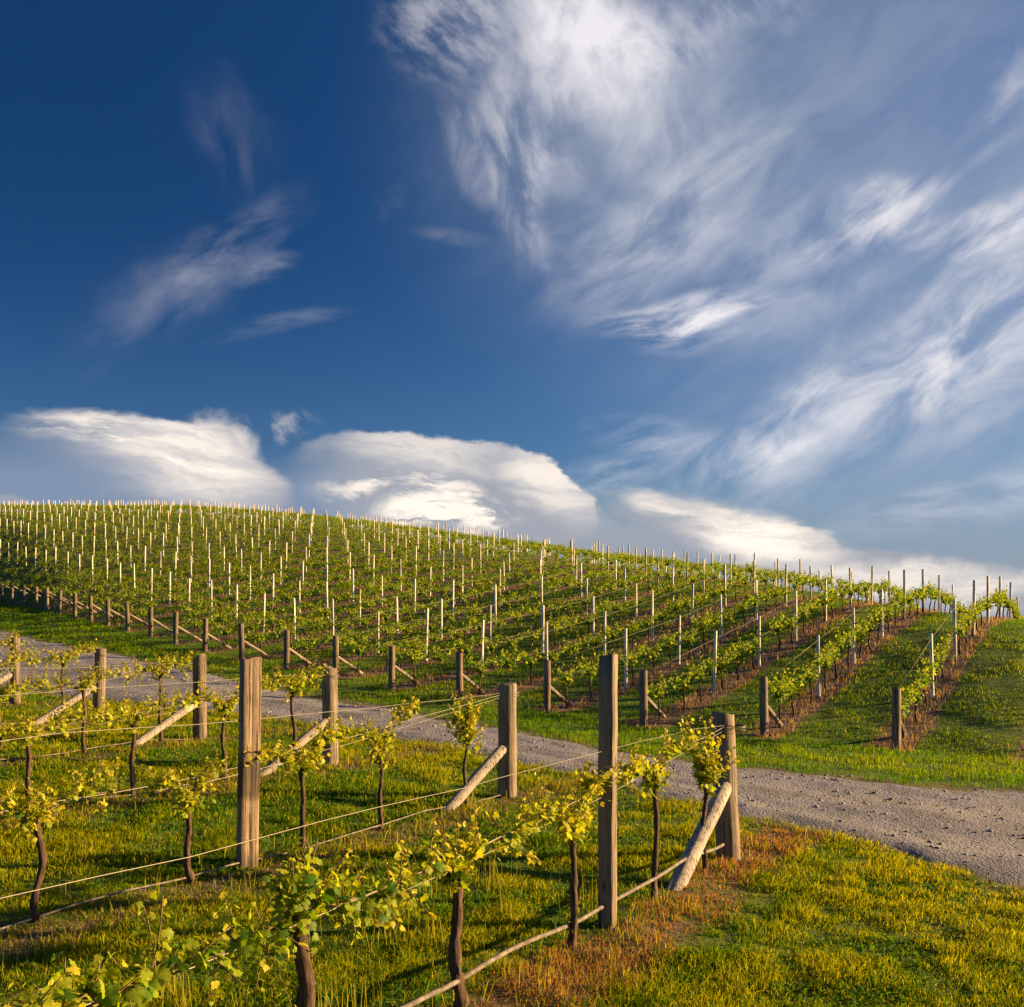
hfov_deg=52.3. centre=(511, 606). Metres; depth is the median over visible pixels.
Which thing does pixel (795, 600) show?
line post
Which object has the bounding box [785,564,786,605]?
line post
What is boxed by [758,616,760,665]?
line post
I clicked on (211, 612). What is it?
line post
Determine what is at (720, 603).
line post
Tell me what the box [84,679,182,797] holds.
grapevine
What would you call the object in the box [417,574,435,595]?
grapevine
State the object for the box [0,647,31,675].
grapevine
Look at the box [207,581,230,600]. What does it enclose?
grapevine
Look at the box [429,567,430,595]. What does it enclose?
line post
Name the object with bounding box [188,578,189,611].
line post
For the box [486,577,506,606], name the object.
grapevine
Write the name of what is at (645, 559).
line post
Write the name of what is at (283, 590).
grapevine
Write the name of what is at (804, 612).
grapevine
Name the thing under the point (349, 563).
line post
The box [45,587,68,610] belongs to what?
end post
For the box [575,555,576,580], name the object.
line post
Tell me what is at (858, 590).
grapevine
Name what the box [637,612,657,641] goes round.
grapevine
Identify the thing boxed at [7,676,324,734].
trellis wire
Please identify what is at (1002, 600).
grapevine
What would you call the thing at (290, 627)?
grapevine
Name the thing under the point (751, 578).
grapevine
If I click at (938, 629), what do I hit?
trellis wire
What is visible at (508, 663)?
grapevine
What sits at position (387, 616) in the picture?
grapevine
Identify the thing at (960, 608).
grapevine
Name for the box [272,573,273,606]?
line post
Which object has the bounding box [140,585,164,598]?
grapevine
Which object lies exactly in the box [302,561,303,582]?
line post
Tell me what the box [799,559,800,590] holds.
line post
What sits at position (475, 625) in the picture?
trellis wire
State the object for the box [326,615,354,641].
grapevine
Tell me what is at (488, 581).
grapevine
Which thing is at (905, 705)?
grapevine
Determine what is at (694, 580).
grapevine
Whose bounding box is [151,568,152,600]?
line post
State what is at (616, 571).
line post
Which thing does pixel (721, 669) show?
grapevine
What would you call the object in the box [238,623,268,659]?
end post
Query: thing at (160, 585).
grapevine
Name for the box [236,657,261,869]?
line post
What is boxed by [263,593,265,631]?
line post
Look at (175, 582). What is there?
grapevine
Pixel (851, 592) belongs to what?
grapevine
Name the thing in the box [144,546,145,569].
line post
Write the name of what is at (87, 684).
grapevine
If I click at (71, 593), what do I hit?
grapevine
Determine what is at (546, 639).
line post
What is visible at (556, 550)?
distant vines
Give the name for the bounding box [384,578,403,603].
grapevine
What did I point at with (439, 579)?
grapevine
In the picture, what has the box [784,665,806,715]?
grapevine
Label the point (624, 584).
grapevine
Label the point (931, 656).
line post
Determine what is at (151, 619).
end post
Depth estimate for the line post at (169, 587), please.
48.46 m
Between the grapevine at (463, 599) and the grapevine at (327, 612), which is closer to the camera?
the grapevine at (327, 612)
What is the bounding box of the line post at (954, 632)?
[952,599,956,659]
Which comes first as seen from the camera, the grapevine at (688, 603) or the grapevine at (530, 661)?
the grapevine at (530, 661)
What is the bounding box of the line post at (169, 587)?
[168,571,170,605]
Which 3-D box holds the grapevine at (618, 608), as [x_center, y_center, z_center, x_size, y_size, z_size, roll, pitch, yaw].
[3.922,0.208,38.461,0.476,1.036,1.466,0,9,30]
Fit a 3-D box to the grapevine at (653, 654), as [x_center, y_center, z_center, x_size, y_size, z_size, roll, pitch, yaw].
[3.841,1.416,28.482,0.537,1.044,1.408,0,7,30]
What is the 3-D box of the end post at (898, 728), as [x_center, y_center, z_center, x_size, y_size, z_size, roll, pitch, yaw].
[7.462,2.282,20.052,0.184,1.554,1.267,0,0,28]
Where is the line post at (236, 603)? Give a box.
[235,585,237,624]
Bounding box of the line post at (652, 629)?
[651,591,653,639]
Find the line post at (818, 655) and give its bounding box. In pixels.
[816,635,819,696]
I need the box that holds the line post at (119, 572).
[119,563,120,589]
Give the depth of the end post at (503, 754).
12.65 m
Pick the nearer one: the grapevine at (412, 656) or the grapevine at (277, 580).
the grapevine at (412, 656)
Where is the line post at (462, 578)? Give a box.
[461,565,462,594]
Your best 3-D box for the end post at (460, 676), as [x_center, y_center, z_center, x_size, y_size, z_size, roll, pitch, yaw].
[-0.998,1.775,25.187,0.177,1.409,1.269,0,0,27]
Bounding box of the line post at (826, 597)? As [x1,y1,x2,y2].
[825,579,826,620]
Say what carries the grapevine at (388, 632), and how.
on the ground at (910, 636)
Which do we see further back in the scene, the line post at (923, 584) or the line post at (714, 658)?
the line post at (923, 584)
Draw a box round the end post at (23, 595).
[22,585,40,606]
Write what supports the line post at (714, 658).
on the ground at (910, 636)
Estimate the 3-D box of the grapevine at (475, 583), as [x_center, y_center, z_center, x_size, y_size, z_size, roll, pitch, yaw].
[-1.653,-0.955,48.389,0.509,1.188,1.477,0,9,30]
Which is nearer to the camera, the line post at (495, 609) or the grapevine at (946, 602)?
the line post at (495, 609)
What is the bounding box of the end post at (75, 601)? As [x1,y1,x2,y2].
[73,593,96,617]
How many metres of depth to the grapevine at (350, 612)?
40.53 m
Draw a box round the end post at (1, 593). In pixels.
[0,583,19,602]
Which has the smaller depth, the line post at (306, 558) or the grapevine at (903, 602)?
the grapevine at (903, 602)
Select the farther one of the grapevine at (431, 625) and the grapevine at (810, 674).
the grapevine at (431, 625)
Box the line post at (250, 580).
[249,566,250,598]
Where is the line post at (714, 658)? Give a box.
[712,630,716,693]
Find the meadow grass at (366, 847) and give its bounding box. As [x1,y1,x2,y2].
[0,685,1023,1006]
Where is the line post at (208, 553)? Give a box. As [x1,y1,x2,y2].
[208,543,209,567]
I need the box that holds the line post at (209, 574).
[208,559,209,586]
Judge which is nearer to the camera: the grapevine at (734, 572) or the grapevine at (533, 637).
the grapevine at (533, 637)
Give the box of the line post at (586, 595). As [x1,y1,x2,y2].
[586,578,587,614]
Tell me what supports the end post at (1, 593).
on the ground at (910, 636)
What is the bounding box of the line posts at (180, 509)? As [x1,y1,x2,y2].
[3,499,550,556]
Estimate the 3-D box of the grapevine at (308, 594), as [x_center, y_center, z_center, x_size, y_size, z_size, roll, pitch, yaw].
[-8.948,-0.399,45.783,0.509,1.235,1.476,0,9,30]
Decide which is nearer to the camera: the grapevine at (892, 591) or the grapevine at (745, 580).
the grapevine at (745, 580)
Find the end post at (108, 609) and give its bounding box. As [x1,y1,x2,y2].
[106,599,131,626]
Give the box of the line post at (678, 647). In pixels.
[677,615,680,663]
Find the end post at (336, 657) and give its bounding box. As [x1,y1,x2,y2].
[332,635,362,676]
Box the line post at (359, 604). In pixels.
[359,589,360,625]
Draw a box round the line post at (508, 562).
[508,552,509,577]
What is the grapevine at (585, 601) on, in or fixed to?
on the ground at (910, 636)
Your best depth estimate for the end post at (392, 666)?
26.41 m
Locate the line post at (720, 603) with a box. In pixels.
[719,595,721,640]
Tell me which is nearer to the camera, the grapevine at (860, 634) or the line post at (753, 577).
the grapevine at (860, 634)
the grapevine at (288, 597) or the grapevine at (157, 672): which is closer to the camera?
the grapevine at (157, 672)
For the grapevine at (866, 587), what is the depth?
40.51 m
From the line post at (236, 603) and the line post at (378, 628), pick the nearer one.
the line post at (378, 628)
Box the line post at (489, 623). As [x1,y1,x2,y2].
[489,605,490,643]
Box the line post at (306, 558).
[305,547,306,571]
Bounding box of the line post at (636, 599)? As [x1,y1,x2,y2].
[635,583,636,618]
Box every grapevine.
[0,629,27,650]
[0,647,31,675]
[0,667,47,748]
[0,697,86,802]
[0,757,123,922]
[0,890,241,1006]
[24,638,96,721]
[31,660,129,753]
[49,581,72,603]
[62,584,85,599]
[79,590,103,613]
[84,580,109,603]
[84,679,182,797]
[91,593,118,607]
[104,588,128,605]
[107,576,132,595]
[110,595,134,621]
[116,585,144,608]
[121,650,193,742]
[123,580,147,601]
[129,600,157,628]
[136,593,163,605]
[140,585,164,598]
[140,747,230,884]
[147,576,168,597]
[163,590,189,611]
[164,582,187,603]
[166,574,187,593]
[179,601,206,630]
[182,614,213,640]
[182,674,270,781]
[183,595,210,618]
[184,578,207,599]
[185,586,209,599]
[188,836,404,1006]
[206,595,230,613]
[206,601,235,625]
[206,603,238,638]
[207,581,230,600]
[209,616,240,649]
[226,580,248,601]
[227,569,248,589]
[229,584,252,611]
[233,596,258,617]
[234,609,262,632]
[236,612,266,645]
[240,713,354,853]
[244,625,277,657]
[248,575,270,597]
[250,581,273,599]
[256,596,280,611]
[258,606,284,628]
[261,656,328,756]
[264,608,291,640]
[267,574,287,593]
[269,582,292,604]
[273,613,306,652]
[277,589,300,611]
[283,601,308,623]
[289,577,312,600]
[290,631,322,665]
[292,609,317,636]
[297,583,319,609]
[302,611,331,646]
[303,596,325,619]
[310,576,331,596]
[314,600,338,631]
[318,585,337,605]
[319,626,353,644]
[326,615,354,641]
[328,569,347,592]
[328,590,349,615]
[336,576,357,601]
[338,603,362,623]
[341,630,373,674]
[345,589,366,610]
[345,631,375,655]
[350,696,420,829]
[354,614,376,639]
[357,578,376,596]
[357,593,379,620]
[360,806,551,1006]
[364,578,385,607]
[369,636,401,668]
[371,573,390,584]
[373,602,396,625]
[374,619,401,641]
[378,591,398,618]
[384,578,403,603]
[390,570,407,589]
[393,616,421,639]
[395,640,430,684]
[397,635,427,663]
[398,585,418,608]
[398,597,419,625]
[402,578,421,599]
[413,582,434,603]
[416,598,436,623]
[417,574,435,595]
[417,613,441,641]
[419,621,449,658]
[424,639,456,678]
[431,570,449,587]
[432,582,451,601]
[433,596,455,619]
[438,607,462,635]
[442,686,487,806]
[445,620,472,650]
[447,567,465,588]
[450,575,468,599]
[450,630,479,672]
[454,588,473,608]
[461,601,483,630]
[463,654,496,694]
[466,574,483,597]
[466,609,490,647]
[470,581,487,610]
[478,628,503,666]
[481,574,497,593]
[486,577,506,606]
[486,611,511,640]
[492,642,523,681]
[493,572,509,590]
[497,591,516,620]
[498,631,525,655]
[506,604,527,635]
[507,568,523,586]
[514,590,533,615]
[515,642,542,684]
[515,750,627,949]
[519,576,535,596]
[522,624,544,654]
[523,601,544,631]
[529,584,546,610]
[531,569,548,581]
[539,644,568,673]
[543,595,563,623]
[544,570,559,584]
[544,612,565,648]
[545,577,562,599]
[551,662,582,707]
[559,563,572,586]
[559,574,576,599]
[559,596,578,618]
[559,610,579,640]
[561,631,589,665]
[570,562,585,580]
[573,575,585,595]
[574,649,606,699]
[575,592,592,613]
[576,610,597,635]
[583,625,608,654]
[585,567,599,587]
[590,581,607,606]
[595,595,614,630]
[596,649,625,669]
[599,568,613,587]
[600,615,621,653]
[604,579,620,601]
[610,562,624,587]
[611,596,628,624]
[616,576,632,589]
[617,715,700,900]
[618,640,645,683]
[620,560,633,584]
[621,615,641,648]
[625,594,643,617]
[629,568,643,596]
[634,564,645,577]
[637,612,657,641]
[639,638,663,674]
[640,567,653,593]
[647,670,675,718]
[649,578,667,608]
[652,564,665,590]
[653,604,672,634]
[659,628,681,667]
[663,569,676,587]
[663,579,678,602]
[666,593,685,627]
[671,670,698,709]
[673,561,685,579]
[676,576,690,599]
[676,628,698,658]
[678,717,739,872]
[679,594,696,622]
[685,653,714,700]
[686,562,697,582]
[686,569,700,594]
[691,609,712,650]
[694,586,708,616]
[697,565,710,591]
[705,583,720,609]
[707,568,720,586]
[707,605,726,641]
[707,649,731,688]
[717,562,730,575]
[717,582,730,605]
[722,606,738,634]
[725,634,748,679]
[727,568,740,577]
[728,572,742,601]
[735,564,748,581]
[735,597,752,626]
[738,569,750,596]
[739,630,762,669]
[744,584,760,619]
[745,561,757,584]
[749,575,760,583]
[758,584,771,614]
[759,571,772,591]
[765,571,777,589]
[767,611,786,650]
[768,668,790,727]
[769,583,782,609]
[774,567,787,584]
[776,580,793,601]
[781,611,800,643]
[784,570,795,587]
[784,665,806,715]
[787,576,802,602]
[797,570,810,599]
[797,598,811,635]
[797,653,823,702]
[804,571,816,591]
[804,597,820,627]
[814,642,837,690]
[815,578,824,588]
[816,587,833,621]
[822,571,833,588]
[825,631,846,678]
[827,581,840,616]
[834,576,845,587]
[835,580,850,611]
[835,623,857,667]
[846,582,858,602]
[850,621,870,657]
[851,580,864,605]
[856,607,874,647]
[859,579,871,603]
[863,590,870,599]
[867,598,884,638]
[869,580,879,603]
[875,581,886,603]
[880,576,891,601]
[883,602,897,631]
[887,584,897,596]
[888,589,904,625]
[891,582,902,595]
[891,684,918,738]
[897,590,910,619]
[900,670,924,721]
[901,588,915,616]
[910,583,924,614]
[910,602,916,607]
[914,654,938,705]
[919,587,929,610]
[921,644,942,689]
[924,580,936,611]
[931,585,938,610]
[933,633,954,677]
[937,586,948,611]
[940,594,951,612]
[944,588,955,612]
[949,596,961,613]
[950,614,970,654]
[956,599,965,614]
[957,604,977,644]
[963,602,981,636]
[967,597,984,630]
[975,594,988,626]
[983,594,996,622]
[989,586,1005,620]
[990,590,1006,613]
[995,584,1008,617]
[1005,595,1014,618]
[1011,596,1018,616]
[1012,599,1020,618]
[1012,608,1020,619]
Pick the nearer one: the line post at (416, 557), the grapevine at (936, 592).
the grapevine at (936, 592)
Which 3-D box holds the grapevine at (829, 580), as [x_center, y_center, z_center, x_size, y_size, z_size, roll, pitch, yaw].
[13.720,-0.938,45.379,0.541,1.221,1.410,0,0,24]
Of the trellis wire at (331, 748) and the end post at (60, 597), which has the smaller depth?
the trellis wire at (331, 748)
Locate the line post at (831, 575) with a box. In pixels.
[830,565,832,589]
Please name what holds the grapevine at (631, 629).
on the ground at (910, 636)
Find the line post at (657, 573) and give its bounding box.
[657,561,658,586]
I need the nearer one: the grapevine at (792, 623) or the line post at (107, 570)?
the grapevine at (792, 623)
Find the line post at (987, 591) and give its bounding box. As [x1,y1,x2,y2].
[986,576,988,622]
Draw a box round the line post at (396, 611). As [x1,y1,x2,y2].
[396,596,397,632]
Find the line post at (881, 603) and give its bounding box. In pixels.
[880,589,882,637]
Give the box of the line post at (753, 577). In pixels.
[753,560,754,595]
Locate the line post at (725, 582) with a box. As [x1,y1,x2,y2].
[724,564,725,605]
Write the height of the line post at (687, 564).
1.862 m
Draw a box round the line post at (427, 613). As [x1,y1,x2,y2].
[425,608,428,661]
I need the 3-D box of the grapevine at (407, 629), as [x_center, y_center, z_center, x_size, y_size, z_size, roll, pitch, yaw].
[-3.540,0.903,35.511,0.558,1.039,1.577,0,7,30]
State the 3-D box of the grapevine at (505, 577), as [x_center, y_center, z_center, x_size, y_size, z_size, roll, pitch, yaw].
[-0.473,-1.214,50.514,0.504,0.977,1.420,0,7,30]
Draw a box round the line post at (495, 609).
[494,584,496,624]
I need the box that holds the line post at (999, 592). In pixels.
[999,576,1000,617]
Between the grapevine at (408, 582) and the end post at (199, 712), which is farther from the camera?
the grapevine at (408, 582)
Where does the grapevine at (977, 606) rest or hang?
on the ground at (910, 636)
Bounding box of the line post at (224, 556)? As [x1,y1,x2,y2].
[223,546,224,569]
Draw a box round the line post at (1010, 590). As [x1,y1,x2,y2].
[1009,582,1011,617]
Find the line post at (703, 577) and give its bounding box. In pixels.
[703,559,704,592]
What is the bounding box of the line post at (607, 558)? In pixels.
[607,546,608,570]
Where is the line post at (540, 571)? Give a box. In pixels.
[539,559,540,590]
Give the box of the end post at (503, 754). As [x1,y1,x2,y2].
[438,681,518,814]
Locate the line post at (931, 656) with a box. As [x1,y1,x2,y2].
[929,633,933,696]
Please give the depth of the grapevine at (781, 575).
47.85 m
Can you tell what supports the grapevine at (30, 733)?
on the ground at (910, 636)
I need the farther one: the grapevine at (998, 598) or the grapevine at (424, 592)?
the grapevine at (424, 592)
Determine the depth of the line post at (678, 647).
30.12 m
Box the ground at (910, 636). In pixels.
[0,512,1023,1006]
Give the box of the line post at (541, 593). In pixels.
[540,591,542,628]
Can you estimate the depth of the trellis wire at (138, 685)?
11.88 m
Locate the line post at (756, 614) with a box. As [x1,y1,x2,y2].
[755,579,757,619]
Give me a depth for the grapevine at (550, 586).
44.54 m
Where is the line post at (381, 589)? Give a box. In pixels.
[381,575,382,606]
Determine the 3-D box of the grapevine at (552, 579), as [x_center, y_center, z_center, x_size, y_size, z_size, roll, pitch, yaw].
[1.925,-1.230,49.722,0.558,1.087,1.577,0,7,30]
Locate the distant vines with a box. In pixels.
[0,502,877,601]
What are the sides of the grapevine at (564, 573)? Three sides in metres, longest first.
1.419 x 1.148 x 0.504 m
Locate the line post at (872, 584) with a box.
[871,566,872,603]
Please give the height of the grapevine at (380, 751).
1.371 m
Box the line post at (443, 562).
[442,550,443,580]
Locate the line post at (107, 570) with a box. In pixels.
[106,559,107,586]
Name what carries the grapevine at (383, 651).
on the ground at (910, 636)
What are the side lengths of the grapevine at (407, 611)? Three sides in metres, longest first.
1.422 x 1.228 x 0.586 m
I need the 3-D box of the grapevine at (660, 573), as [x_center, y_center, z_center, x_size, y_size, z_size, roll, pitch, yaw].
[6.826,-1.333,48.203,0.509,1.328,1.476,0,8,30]
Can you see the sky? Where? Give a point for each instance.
(742, 278)
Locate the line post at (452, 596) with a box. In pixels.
[452,580,453,613]
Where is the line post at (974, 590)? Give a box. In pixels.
[972,580,975,633]
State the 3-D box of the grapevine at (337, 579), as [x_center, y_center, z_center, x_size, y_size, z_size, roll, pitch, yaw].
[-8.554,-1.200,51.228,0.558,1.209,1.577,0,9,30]
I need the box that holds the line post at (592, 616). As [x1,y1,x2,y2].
[592,596,593,635]
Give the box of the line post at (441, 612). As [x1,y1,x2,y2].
[440,599,442,638]
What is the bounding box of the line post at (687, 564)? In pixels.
[686,552,687,582]
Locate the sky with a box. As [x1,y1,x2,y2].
[0,0,1023,618]
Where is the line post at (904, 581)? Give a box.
[903,569,905,619]
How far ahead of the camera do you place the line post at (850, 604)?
38.19 m
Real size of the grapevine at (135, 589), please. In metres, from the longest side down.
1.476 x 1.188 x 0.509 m
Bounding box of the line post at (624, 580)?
[624,569,625,600]
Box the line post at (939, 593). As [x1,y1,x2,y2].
[938,575,939,612]
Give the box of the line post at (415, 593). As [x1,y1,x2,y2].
[414,579,415,612]
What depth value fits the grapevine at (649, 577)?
47.04 m
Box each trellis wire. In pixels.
[0,662,193,668]
[0,665,193,696]
[0,693,499,741]
[0,725,723,898]
[1,678,324,741]
[1,695,499,811]
[2,675,303,695]
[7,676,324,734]
[42,663,193,686]
[86,727,723,1005]
[155,697,500,792]
[246,559,568,624]
[246,571,566,635]
[291,562,606,630]
[340,565,645,636]
[344,571,668,648]
[377,730,723,902]
[396,564,699,645]
[397,573,714,658]
[461,564,752,651]
[469,576,759,664]
[551,567,808,662]
[647,571,863,672]
[769,575,938,678]
[899,581,1001,687]
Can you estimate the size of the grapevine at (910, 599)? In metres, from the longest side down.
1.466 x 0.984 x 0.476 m
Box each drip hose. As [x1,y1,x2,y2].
[0,738,194,759]
[0,794,501,929]
[6,762,324,813]
[400,843,724,1006]
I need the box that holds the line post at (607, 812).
[598,654,617,928]
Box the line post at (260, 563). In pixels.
[260,553,261,579]
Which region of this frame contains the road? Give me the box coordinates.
[0,631,1023,885]
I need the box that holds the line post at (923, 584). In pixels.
[922,569,923,611]
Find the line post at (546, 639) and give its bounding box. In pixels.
[545,621,547,659]
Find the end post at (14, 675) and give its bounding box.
[0,636,21,704]
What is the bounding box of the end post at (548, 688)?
[543,659,571,712]
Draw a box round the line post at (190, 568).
[190,555,191,584]
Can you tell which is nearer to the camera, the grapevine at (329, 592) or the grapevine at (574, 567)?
the grapevine at (329, 592)
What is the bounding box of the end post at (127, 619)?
[125,602,147,631]
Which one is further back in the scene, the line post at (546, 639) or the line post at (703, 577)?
the line post at (703, 577)
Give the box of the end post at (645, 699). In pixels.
[639,670,665,726]
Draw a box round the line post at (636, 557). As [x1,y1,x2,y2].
[635,547,636,571]
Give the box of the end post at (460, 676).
[456,651,484,697]
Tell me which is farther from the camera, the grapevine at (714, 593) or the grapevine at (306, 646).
the grapevine at (714, 593)
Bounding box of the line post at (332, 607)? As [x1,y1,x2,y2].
[331,599,333,634]
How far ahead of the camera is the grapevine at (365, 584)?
49.17 m
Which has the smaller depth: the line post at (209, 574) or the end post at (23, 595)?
the line post at (209, 574)
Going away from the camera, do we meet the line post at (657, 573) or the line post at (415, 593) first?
the line post at (415, 593)
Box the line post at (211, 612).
[210,580,212,617]
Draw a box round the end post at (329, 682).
[260,665,338,775]
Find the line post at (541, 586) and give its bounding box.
[540,575,542,609]
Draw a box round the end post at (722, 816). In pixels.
[667,712,745,890]
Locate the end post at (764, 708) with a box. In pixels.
[759,677,782,736]
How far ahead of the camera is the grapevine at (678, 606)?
36.58 m
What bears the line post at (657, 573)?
on the ground at (910, 636)
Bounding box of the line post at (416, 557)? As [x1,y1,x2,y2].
[415,546,416,575]
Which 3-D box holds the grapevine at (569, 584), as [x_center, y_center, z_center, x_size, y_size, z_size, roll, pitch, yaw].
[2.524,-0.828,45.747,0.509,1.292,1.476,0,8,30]
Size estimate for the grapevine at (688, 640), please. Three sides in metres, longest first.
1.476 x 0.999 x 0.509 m
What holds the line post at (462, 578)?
on the ground at (910, 636)
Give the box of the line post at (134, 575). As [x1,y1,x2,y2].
[133,563,134,595]
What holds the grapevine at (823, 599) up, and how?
on the ground at (910, 636)
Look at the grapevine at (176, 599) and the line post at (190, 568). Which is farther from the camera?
the line post at (190, 568)
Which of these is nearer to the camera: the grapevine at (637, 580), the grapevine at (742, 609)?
the grapevine at (742, 609)
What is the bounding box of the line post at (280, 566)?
[280,557,281,583]
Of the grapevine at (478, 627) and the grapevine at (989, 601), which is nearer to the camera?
the grapevine at (989, 601)
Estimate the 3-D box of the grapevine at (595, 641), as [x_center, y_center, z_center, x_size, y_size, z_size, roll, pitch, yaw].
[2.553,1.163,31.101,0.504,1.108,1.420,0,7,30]
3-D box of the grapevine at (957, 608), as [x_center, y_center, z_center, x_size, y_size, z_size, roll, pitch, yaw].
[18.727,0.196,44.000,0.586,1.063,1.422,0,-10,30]
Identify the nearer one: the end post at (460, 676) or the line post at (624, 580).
the end post at (460, 676)
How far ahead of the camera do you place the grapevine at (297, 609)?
41.45 m
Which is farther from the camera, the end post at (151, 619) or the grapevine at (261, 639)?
the end post at (151, 619)
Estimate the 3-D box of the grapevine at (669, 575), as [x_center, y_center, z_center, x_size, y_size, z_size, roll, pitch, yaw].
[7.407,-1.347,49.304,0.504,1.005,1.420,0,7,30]
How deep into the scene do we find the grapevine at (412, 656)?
27.25 m
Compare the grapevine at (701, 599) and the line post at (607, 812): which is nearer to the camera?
the line post at (607, 812)
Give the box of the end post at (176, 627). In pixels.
[173,611,201,643]
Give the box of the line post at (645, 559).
[645,548,646,573]
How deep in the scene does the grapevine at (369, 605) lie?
41.51 m
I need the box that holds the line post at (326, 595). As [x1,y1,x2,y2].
[326,582,327,618]
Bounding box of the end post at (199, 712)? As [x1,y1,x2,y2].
[127,653,206,745]
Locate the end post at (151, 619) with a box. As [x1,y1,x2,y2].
[148,606,172,637]
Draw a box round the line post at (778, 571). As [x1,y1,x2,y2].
[777,558,778,586]
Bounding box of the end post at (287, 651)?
[283,629,311,668]
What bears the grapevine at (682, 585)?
on the ground at (910, 636)
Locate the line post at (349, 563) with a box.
[349,552,350,578]
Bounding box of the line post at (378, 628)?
[377,612,378,652]
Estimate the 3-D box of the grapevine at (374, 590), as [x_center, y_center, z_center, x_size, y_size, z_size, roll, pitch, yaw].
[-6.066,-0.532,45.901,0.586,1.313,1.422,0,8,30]
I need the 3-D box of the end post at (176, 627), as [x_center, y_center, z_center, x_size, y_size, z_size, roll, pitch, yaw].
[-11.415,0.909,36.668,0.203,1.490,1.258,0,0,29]
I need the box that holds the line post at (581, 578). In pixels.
[580,563,581,597]
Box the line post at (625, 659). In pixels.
[624,628,627,687]
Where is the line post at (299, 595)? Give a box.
[298,580,299,612]
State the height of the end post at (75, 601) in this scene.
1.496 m
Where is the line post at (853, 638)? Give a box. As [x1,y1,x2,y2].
[851,608,855,662]
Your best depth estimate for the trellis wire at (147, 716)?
12.19 m
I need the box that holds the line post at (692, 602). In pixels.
[691,583,693,620]
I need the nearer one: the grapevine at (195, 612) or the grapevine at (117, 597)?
the grapevine at (195, 612)
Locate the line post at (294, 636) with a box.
[293,598,295,638]
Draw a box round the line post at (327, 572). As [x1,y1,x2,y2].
[326,565,327,581]
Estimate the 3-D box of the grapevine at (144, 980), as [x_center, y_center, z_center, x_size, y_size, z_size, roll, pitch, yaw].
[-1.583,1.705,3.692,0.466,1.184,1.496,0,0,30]
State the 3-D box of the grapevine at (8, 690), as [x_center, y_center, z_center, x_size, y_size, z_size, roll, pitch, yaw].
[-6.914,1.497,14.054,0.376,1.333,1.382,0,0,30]
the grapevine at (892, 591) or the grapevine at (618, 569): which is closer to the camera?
the grapevine at (892, 591)
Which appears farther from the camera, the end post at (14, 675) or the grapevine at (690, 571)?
the grapevine at (690, 571)
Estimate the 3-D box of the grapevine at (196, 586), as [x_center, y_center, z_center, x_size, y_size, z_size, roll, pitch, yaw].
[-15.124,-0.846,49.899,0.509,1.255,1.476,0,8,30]
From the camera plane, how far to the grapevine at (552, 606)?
39.33 m
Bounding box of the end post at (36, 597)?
[34,586,56,608]
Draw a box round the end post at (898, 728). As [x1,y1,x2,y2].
[891,687,906,750]
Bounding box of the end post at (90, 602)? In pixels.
[88,596,113,622]
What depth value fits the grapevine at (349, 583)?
48.03 m
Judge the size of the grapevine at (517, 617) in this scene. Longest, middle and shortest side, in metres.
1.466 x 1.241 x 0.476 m
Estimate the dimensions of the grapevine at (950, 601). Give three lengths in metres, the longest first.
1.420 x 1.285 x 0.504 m
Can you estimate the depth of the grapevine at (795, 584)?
40.80 m
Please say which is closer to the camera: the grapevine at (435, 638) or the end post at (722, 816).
the end post at (722, 816)
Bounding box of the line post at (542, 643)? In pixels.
[541,605,543,652]
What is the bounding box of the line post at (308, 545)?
[308,534,309,556]
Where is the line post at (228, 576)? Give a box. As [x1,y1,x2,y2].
[228,563,229,593]
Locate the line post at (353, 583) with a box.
[352,569,353,600]
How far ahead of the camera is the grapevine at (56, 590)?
52.01 m
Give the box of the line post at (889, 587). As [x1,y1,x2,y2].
[888,571,890,603]
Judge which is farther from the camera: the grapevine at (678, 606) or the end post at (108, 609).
the end post at (108, 609)
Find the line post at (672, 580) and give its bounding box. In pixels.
[671,569,673,599]
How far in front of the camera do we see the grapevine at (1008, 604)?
38.34 m
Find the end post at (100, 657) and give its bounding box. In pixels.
[28,647,106,725]
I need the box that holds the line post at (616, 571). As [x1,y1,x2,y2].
[615,560,616,587]
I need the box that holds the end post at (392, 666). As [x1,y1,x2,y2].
[388,645,418,689]
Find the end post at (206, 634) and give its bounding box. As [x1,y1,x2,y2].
[202,618,231,652]
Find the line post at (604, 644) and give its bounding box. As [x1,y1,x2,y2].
[603,611,605,654]
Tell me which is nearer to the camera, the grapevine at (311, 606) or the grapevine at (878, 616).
the grapevine at (878, 616)
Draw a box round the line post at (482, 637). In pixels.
[480,620,483,664]
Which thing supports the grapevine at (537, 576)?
on the ground at (910, 636)
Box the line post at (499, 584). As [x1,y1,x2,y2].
[499,569,500,605]
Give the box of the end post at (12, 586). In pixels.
[10,584,30,604]
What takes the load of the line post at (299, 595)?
on the ground at (910, 636)
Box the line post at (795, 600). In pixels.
[794,590,797,640]
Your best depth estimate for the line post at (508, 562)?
55.84 m
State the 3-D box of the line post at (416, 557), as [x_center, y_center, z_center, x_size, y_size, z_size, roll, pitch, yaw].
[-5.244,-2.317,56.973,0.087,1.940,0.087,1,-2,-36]
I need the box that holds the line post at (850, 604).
[849,568,851,608]
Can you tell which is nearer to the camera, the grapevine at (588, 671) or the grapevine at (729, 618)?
the grapevine at (588, 671)
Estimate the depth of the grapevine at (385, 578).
50.31 m
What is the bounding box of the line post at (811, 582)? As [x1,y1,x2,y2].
[809,566,811,597]
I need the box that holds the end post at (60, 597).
[58,590,81,613]

